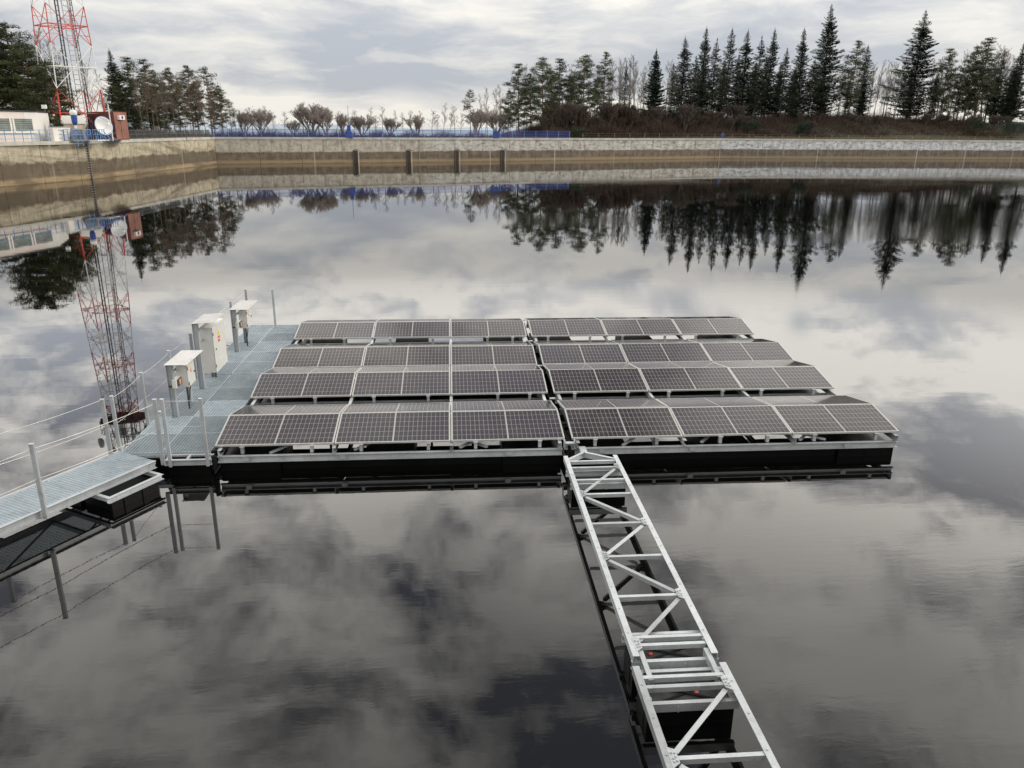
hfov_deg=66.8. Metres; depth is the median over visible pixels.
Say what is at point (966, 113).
pine tree
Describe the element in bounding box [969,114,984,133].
bare tree
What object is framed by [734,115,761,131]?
bush
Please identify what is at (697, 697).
steel truss
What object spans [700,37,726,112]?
spruce tree
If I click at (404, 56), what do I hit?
sky
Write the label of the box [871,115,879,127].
bare tree
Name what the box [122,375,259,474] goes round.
grating deck
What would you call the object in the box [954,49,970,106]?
bare tree
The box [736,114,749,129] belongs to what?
bare tree
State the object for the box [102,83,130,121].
pine tree
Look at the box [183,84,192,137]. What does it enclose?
bare tree
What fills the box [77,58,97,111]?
bare tree
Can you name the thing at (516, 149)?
reservoir wall
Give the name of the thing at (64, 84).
bare tree
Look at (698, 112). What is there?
bare tree
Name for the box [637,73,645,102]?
bare tree
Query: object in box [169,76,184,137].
bare tree
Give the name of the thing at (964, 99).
pine tree
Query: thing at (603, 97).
pine tree
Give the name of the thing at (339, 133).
picket fence
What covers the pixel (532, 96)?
pine tree
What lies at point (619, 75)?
bare tree
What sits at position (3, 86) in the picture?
pine tree
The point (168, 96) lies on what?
bare tree
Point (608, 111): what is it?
bare tree
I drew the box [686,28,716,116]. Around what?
spruce tree
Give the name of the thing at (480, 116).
bare tree
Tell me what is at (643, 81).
bare tree
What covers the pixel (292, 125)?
bare tree
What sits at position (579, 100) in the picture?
pine tree
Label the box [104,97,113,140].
white pole
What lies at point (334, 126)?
hills
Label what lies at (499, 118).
bare tree
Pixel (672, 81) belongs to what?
spruce tree
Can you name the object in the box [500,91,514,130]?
pine tree
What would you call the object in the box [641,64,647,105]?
bare tree
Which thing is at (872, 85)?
bare tree
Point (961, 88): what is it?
bare tree
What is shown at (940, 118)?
bare tree
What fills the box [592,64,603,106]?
bare tree
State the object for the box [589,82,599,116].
pine tree
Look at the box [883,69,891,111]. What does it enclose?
bare tree
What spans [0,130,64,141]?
railing
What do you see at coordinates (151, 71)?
pine tree
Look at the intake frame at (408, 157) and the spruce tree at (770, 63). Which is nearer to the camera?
the intake frame at (408, 157)
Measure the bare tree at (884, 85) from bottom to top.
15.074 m
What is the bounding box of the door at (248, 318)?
[246,307,251,327]
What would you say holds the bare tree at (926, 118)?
on the ground at (922, 135)
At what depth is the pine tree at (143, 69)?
111.87 m
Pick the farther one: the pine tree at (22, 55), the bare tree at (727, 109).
the bare tree at (727, 109)
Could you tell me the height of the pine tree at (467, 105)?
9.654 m
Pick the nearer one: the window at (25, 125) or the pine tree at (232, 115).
the window at (25, 125)
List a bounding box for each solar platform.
[215,318,564,470]
[525,316,898,461]
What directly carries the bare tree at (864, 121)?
on the ground at (922, 135)
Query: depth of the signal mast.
87.02 m
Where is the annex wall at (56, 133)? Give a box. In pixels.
[49,127,69,140]
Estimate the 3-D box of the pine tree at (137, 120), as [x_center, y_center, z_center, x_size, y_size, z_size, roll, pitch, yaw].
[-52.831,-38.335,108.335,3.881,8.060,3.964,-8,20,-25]
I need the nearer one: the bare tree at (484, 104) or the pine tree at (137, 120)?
the pine tree at (137, 120)
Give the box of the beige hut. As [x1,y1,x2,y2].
[61,115,86,139]
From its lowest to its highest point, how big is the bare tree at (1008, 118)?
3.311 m
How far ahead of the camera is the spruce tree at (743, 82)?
187.79 m
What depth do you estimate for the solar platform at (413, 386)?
16.47 m
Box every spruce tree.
[100,50,138,133]
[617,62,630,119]
[640,48,671,114]
[663,64,680,113]
[667,35,699,114]
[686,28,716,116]
[688,55,699,106]
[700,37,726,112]
[712,61,728,111]
[713,27,742,116]
[724,28,766,115]
[727,57,742,116]
[742,36,770,117]
[748,62,759,117]
[750,29,785,114]
[759,57,770,111]
[767,65,785,117]
[769,48,798,115]
[783,27,816,119]
[802,60,816,115]
[804,5,852,116]
[808,75,828,116]
[840,90,852,114]
[842,44,878,111]
[850,78,869,117]
[877,11,945,119]
[921,72,939,120]
[983,76,1003,119]
[984,51,1011,115]
[991,44,1023,117]
[1000,63,1021,119]
[1008,83,1023,120]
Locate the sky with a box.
[0,0,1023,128]
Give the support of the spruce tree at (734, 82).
on the ground at (922, 135)
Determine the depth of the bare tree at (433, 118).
150.79 m
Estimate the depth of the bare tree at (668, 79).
195.41 m
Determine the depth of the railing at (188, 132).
110.70 m
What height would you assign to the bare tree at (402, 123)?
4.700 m
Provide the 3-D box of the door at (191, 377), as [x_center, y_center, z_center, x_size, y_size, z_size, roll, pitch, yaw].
[-6.516,-0.221,15.790,0.039,0.442,0.435,-1,18,-4]
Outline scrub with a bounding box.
[517,104,1000,137]
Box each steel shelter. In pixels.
[163,350,202,417]
[191,313,223,388]
[229,300,257,351]
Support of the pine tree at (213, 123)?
on the ground at (922, 135)
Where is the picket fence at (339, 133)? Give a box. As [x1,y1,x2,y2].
[211,129,569,137]
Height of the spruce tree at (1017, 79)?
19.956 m
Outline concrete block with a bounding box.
[69,128,83,140]
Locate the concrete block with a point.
(75, 133)
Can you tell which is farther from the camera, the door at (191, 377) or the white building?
the white building
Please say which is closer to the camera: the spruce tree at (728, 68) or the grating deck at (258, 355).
the grating deck at (258, 355)
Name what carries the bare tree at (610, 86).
on the ground at (922, 135)
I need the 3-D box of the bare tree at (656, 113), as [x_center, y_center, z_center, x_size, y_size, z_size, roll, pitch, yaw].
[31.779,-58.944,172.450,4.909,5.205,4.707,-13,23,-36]
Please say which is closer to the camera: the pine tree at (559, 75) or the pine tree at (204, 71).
the pine tree at (204, 71)
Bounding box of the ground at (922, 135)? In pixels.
[90,121,1023,140]
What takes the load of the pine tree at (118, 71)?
on the ground at (922, 135)
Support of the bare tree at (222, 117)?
on the ground at (922, 135)
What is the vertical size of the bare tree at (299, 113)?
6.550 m
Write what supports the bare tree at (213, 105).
on the ground at (922, 135)
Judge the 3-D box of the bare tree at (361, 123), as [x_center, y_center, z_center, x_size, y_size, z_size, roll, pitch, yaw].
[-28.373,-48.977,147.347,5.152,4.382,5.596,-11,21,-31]
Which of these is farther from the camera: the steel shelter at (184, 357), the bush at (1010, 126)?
the bush at (1010, 126)
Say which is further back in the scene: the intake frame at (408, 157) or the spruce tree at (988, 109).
the spruce tree at (988, 109)
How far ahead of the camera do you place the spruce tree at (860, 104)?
189.64 m
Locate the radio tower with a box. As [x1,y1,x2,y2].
[30,0,105,139]
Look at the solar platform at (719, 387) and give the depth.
17.03 m
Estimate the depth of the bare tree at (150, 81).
104.35 m
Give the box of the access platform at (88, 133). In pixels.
[63,129,91,146]
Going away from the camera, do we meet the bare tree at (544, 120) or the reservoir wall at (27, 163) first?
the reservoir wall at (27, 163)
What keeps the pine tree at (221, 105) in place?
on the ground at (922, 135)
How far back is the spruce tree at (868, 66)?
191.07 m
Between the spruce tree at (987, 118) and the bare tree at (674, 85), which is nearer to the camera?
the bare tree at (674, 85)
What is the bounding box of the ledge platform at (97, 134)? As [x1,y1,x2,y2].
[90,129,109,140]
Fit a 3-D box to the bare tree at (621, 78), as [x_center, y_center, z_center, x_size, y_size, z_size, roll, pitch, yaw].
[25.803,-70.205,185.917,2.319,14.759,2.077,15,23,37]
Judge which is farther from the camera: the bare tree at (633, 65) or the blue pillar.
the bare tree at (633, 65)
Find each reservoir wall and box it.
[0,141,90,186]
[88,137,216,178]
[214,137,426,163]
[426,138,721,161]
[720,138,1023,159]
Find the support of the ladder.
attached to the reservoir wall at (27, 163)
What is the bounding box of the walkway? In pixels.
[0,451,163,536]
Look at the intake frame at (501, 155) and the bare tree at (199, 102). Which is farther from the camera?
the intake frame at (501, 155)
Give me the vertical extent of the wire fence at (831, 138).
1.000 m
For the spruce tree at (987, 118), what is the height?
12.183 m
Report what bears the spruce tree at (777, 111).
on the ground at (922, 135)
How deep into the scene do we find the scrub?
181.04 m
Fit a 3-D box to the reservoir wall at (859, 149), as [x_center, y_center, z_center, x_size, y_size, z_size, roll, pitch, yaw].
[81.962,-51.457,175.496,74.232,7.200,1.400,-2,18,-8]
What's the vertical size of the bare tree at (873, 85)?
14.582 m
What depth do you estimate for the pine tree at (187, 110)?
120.87 m
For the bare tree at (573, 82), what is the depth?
173.83 m
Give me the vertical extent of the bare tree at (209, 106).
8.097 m
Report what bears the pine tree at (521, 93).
on the ground at (922, 135)
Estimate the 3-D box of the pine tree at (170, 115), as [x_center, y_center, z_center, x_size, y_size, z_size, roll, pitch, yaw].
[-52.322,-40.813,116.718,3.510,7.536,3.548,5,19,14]
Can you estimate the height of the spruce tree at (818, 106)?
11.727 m
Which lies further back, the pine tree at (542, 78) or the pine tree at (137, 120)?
the pine tree at (542, 78)
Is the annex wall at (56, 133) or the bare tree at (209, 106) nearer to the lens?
the annex wall at (56, 133)
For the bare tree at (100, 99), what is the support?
on the ground at (922, 135)
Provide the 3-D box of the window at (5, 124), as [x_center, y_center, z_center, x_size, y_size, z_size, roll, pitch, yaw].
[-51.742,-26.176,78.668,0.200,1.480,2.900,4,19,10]
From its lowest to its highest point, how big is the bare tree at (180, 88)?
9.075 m
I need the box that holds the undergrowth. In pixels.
[51,123,542,139]
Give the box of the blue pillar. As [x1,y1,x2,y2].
[346,105,352,137]
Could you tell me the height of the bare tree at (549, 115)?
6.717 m
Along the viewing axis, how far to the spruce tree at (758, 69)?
184.94 m
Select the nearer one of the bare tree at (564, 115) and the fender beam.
the fender beam
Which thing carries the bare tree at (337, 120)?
on the ground at (922, 135)
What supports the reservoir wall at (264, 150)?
on the ground at (922, 135)
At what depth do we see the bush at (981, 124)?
184.65 m
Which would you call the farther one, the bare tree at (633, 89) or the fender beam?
the bare tree at (633, 89)
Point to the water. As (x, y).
(860, 611)
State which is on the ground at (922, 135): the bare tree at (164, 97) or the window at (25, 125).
the bare tree at (164, 97)
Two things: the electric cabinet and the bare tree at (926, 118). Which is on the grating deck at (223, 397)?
the electric cabinet
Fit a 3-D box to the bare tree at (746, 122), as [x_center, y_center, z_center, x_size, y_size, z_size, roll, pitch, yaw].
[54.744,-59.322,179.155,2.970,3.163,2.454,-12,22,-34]
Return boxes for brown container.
[86,111,129,139]
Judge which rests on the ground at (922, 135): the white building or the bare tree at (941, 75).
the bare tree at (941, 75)
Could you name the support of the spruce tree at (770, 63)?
on the ground at (922, 135)
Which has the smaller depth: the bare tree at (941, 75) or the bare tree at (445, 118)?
the bare tree at (445, 118)
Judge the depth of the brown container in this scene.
91.88 m
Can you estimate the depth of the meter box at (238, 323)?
19.92 m
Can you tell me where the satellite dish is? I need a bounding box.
[94,116,116,140]
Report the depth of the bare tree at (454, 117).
157.51 m
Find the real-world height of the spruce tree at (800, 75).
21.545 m
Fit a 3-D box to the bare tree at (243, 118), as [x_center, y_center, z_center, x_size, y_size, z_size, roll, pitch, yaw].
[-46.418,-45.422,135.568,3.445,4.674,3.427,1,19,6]
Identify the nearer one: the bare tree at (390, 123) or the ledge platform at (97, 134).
the ledge platform at (97, 134)
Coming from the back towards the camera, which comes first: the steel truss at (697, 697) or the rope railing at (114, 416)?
the rope railing at (114, 416)
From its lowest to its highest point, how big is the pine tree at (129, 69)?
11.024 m
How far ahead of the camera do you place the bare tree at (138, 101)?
99.76 m
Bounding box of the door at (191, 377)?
[186,360,195,386]
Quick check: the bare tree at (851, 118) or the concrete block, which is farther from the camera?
the bare tree at (851, 118)
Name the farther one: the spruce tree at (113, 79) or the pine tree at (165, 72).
the pine tree at (165, 72)
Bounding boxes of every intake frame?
[353,149,358,162]
[406,149,411,162]
[454,149,459,161]
[500,149,505,160]
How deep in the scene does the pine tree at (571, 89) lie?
174.19 m
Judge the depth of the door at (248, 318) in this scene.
20.42 m
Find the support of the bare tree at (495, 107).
on the ground at (922, 135)
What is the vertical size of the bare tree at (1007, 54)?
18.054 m
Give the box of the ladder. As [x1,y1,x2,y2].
[84,142,92,178]
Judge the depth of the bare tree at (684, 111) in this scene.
173.53 m
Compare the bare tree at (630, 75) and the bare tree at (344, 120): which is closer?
the bare tree at (344, 120)
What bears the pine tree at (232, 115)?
on the ground at (922, 135)
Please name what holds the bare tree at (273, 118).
on the ground at (922, 135)
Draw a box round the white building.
[0,110,50,141]
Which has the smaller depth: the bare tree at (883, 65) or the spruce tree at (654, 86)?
the spruce tree at (654, 86)
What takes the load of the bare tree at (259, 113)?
on the ground at (922, 135)
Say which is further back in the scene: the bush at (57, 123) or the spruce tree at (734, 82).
the spruce tree at (734, 82)
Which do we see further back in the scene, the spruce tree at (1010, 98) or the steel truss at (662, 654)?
the spruce tree at (1010, 98)
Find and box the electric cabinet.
[199,318,227,376]
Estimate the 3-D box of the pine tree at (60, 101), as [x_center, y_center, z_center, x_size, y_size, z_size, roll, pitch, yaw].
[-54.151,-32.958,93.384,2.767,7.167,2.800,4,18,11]
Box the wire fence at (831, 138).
[583,133,1021,140]
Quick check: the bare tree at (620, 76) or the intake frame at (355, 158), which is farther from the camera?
the bare tree at (620, 76)
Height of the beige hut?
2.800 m
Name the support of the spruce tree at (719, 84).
on the ground at (922, 135)
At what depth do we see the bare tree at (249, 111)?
139.15 m
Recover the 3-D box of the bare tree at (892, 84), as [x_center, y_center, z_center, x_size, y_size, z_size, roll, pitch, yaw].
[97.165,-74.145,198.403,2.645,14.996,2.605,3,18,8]
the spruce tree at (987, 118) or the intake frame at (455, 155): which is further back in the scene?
the spruce tree at (987, 118)
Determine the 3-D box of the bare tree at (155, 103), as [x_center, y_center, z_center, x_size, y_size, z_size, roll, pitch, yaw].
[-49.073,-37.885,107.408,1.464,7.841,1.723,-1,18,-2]
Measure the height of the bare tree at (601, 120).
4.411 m
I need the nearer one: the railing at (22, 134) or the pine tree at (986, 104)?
the railing at (22, 134)
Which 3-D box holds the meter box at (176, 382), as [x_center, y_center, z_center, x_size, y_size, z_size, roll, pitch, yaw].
[-6.713,-0.037,15.466,0.176,0.180,0.300,-1,18,-4]
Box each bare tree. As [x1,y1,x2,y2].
[25,27,51,77]
[41,36,59,84]
[52,42,80,110]
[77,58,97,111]
[93,70,106,111]
[130,75,143,138]
[141,78,150,138]
[143,71,158,138]
[148,80,161,134]
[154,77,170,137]
[157,72,170,137]
[166,81,175,137]
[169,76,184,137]
[174,74,190,138]
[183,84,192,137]
[191,78,202,134]
[194,77,206,136]
[206,86,214,135]
[208,89,218,131]
[216,97,223,135]
[235,111,257,135]
[244,108,256,132]
[246,108,275,132]
[260,107,268,129]
[269,112,279,130]
[283,120,300,134]
[290,101,332,136]
[308,108,334,136]
[335,111,343,131]
[335,113,352,134]
[350,115,376,135]
[379,110,385,127]
[383,117,400,135]
[399,112,405,134]
[402,115,425,133]
[426,110,437,124]
[441,103,446,131]
[450,106,458,127]
[467,108,489,134]
[482,88,488,130]
[485,109,513,134]
[492,88,500,130]
[497,85,504,130]
[538,116,548,136]
[540,104,561,128]
[545,100,578,128]
[557,106,572,132]
[565,105,590,129]
[567,67,580,101]
[591,116,604,126]
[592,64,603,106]
[597,102,622,125]
[606,70,614,100]
[607,61,616,97]
[613,57,627,97]
[615,103,626,121]
[616,58,622,102]
[617,67,624,102]
[619,105,640,128]
[625,57,640,97]
[625,72,632,105]
[629,61,640,104]
[630,57,637,103]
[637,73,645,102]
[637,74,645,106]
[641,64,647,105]
[646,106,666,120]
[662,60,675,100]
[667,70,678,113]
[677,104,696,132]
[692,106,702,119]
[708,110,724,127]
[722,105,733,119]
[731,104,748,117]
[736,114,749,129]
[744,120,756,131]
[807,120,817,133]
[848,115,857,125]
[856,114,872,132]
[867,64,877,114]
[867,67,879,114]
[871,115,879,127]
[873,60,885,113]
[874,73,883,112]
[878,64,889,114]
[879,60,897,115]
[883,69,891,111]
[889,62,899,117]
[922,113,933,125]
[929,53,950,116]
[936,114,952,127]
[943,60,959,109]
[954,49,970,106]
[954,69,965,117]
[965,117,971,132]
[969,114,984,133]
[984,43,1007,120]
[989,115,1006,129]
[1000,49,1012,104]
[1003,116,1014,128]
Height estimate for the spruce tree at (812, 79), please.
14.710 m
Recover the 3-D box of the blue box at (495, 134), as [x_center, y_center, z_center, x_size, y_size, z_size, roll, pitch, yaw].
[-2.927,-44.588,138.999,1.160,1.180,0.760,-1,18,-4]
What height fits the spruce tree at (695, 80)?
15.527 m
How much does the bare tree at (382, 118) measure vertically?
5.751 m
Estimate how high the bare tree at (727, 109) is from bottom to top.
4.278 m
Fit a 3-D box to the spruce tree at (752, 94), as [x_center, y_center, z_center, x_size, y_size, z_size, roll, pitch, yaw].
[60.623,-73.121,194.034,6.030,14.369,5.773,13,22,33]
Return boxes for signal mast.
[69,110,77,127]
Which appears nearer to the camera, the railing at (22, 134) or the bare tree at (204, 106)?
the railing at (22, 134)
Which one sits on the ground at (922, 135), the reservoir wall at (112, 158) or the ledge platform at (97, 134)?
the reservoir wall at (112, 158)
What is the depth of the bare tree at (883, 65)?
206.26 m
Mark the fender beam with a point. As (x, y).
(568, 446)
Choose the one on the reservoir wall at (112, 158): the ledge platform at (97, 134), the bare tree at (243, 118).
the ledge platform at (97, 134)
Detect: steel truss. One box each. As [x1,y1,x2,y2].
[563,446,720,684]
[632,662,779,767]
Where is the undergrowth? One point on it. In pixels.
(300, 135)
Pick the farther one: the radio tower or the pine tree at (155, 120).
the pine tree at (155, 120)
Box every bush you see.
[49,119,63,127]
[567,125,588,137]
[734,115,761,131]
[795,120,812,135]
[971,117,989,135]
[999,117,1023,135]
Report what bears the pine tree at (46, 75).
on the ground at (922, 135)
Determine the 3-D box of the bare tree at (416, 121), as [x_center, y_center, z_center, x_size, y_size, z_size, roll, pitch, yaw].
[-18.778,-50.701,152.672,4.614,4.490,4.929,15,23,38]
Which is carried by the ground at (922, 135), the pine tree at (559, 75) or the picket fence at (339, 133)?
the pine tree at (559, 75)
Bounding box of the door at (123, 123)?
[120,121,127,138]
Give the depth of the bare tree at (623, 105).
169.41 m
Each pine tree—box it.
[0,22,46,109]
[0,33,25,109]
[0,42,61,119]
[20,61,82,125]
[50,84,69,119]
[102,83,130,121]
[106,70,129,125]
[109,56,149,138]
[125,79,147,138]
[127,58,169,134]
[138,83,162,137]
[147,70,169,134]
[153,88,175,133]
[160,67,183,137]
[168,82,191,137]
[174,64,206,135]
[185,83,208,135]
[192,66,223,135]
[204,92,220,134]
[208,85,231,135]
[224,103,239,132]
[460,89,475,131]
[499,62,535,135]
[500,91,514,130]
[520,73,539,125]
[527,57,562,121]
[541,70,562,101]
[543,58,575,106]
[561,76,581,120]
[565,54,603,117]
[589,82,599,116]
[591,51,618,115]
[838,40,872,116]
[928,47,964,113]
[947,73,971,117]
[955,46,984,118]
[955,74,982,117]
[961,37,1006,123]
[979,65,1004,122]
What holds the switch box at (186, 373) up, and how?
on the grating deck at (223, 397)
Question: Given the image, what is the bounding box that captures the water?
[0,159,1023,767]
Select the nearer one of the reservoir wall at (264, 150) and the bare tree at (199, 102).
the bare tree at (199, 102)
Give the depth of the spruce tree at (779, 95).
188.21 m
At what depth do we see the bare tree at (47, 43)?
105.31 m
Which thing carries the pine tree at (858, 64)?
on the ground at (922, 135)
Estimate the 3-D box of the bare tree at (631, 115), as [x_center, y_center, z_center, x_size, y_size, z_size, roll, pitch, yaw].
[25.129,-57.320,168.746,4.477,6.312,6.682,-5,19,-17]
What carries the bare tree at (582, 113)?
on the ground at (922, 135)
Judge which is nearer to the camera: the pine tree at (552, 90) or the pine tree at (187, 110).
the pine tree at (187, 110)
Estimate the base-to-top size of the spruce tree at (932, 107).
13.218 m
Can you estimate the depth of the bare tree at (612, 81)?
181.80 m
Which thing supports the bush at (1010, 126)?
on the ground at (922, 135)
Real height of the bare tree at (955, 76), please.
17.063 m
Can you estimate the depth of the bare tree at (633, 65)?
190.65 m
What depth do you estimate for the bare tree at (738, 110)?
182.54 m
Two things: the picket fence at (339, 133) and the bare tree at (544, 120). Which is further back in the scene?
the bare tree at (544, 120)
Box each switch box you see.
[175,360,195,408]
[238,307,251,345]
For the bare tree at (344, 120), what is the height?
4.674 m
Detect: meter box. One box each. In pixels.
[169,376,181,388]
[233,320,241,328]
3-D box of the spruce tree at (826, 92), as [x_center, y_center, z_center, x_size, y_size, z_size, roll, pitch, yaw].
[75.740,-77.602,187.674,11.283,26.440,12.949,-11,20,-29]
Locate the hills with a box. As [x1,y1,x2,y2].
[50,121,525,135]
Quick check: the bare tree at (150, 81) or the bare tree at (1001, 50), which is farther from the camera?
the bare tree at (1001, 50)
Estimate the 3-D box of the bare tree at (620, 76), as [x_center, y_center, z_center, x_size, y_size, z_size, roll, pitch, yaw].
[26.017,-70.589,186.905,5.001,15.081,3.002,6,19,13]
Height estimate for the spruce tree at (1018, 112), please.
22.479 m
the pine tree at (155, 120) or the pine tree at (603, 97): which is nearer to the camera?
the pine tree at (155, 120)
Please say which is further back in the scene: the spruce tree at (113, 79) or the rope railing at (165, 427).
the spruce tree at (113, 79)
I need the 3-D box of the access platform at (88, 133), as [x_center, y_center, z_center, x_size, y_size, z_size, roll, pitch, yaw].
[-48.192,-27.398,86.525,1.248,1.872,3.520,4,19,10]
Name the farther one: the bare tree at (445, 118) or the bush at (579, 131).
the bush at (579, 131)
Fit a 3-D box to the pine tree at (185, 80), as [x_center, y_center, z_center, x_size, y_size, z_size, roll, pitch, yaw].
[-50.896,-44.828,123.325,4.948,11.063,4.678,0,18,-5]
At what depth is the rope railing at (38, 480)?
12.62 m
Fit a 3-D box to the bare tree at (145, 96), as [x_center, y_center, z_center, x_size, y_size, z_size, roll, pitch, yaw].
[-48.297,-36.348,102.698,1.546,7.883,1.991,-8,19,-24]
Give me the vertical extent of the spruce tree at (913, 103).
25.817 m
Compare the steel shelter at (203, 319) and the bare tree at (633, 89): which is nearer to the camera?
the steel shelter at (203, 319)
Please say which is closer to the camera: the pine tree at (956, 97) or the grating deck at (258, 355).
the grating deck at (258, 355)
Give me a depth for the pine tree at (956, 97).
199.88 m
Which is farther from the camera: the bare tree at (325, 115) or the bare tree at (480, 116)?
the bare tree at (480, 116)
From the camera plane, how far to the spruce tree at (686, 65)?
178.74 m
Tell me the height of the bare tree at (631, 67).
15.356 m
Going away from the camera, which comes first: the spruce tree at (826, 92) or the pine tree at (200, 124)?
the pine tree at (200, 124)
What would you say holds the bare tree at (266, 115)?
on the ground at (922, 135)
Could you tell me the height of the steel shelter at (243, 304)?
1.140 m
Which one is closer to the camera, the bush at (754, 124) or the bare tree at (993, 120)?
the bush at (754, 124)
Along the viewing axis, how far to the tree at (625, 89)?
169.07 m
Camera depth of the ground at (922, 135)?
184.33 m
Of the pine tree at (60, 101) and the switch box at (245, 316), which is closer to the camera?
the switch box at (245, 316)
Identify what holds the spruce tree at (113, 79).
on the ground at (922, 135)
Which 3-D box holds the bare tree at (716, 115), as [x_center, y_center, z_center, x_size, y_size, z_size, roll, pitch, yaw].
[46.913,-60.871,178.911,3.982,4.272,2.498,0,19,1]
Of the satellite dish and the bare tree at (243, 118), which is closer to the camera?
the satellite dish
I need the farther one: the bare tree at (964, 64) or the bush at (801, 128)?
the bare tree at (964, 64)
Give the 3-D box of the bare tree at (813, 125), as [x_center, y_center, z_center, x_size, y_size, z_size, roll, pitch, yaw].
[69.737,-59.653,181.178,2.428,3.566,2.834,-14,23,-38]
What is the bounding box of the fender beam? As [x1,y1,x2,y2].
[523,320,574,457]
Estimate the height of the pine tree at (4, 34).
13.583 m
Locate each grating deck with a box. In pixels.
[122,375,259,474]
[204,325,298,374]
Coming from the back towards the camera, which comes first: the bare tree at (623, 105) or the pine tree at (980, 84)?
the pine tree at (980, 84)
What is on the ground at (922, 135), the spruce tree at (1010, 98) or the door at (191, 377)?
the spruce tree at (1010, 98)
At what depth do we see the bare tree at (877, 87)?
198.13 m
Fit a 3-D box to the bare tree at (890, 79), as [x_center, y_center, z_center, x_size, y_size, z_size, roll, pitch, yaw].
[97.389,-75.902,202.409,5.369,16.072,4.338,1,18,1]
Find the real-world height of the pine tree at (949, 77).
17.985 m
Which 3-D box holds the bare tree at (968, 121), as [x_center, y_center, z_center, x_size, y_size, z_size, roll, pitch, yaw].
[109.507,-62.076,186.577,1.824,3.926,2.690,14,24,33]
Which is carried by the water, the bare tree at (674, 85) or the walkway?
the walkway
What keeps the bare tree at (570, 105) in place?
on the ground at (922, 135)
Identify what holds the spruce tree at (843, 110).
on the ground at (922, 135)
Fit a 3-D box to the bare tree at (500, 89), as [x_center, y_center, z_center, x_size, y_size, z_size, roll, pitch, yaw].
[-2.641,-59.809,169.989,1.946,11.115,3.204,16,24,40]
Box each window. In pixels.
[0,118,14,132]
[12,118,36,132]
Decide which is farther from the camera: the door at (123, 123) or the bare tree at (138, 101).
the bare tree at (138, 101)
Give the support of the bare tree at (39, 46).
on the ground at (922, 135)
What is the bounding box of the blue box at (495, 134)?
[492,131,498,137]
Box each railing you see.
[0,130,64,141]
[0,399,165,518]
[109,289,276,451]
[129,130,209,137]
[159,398,209,466]

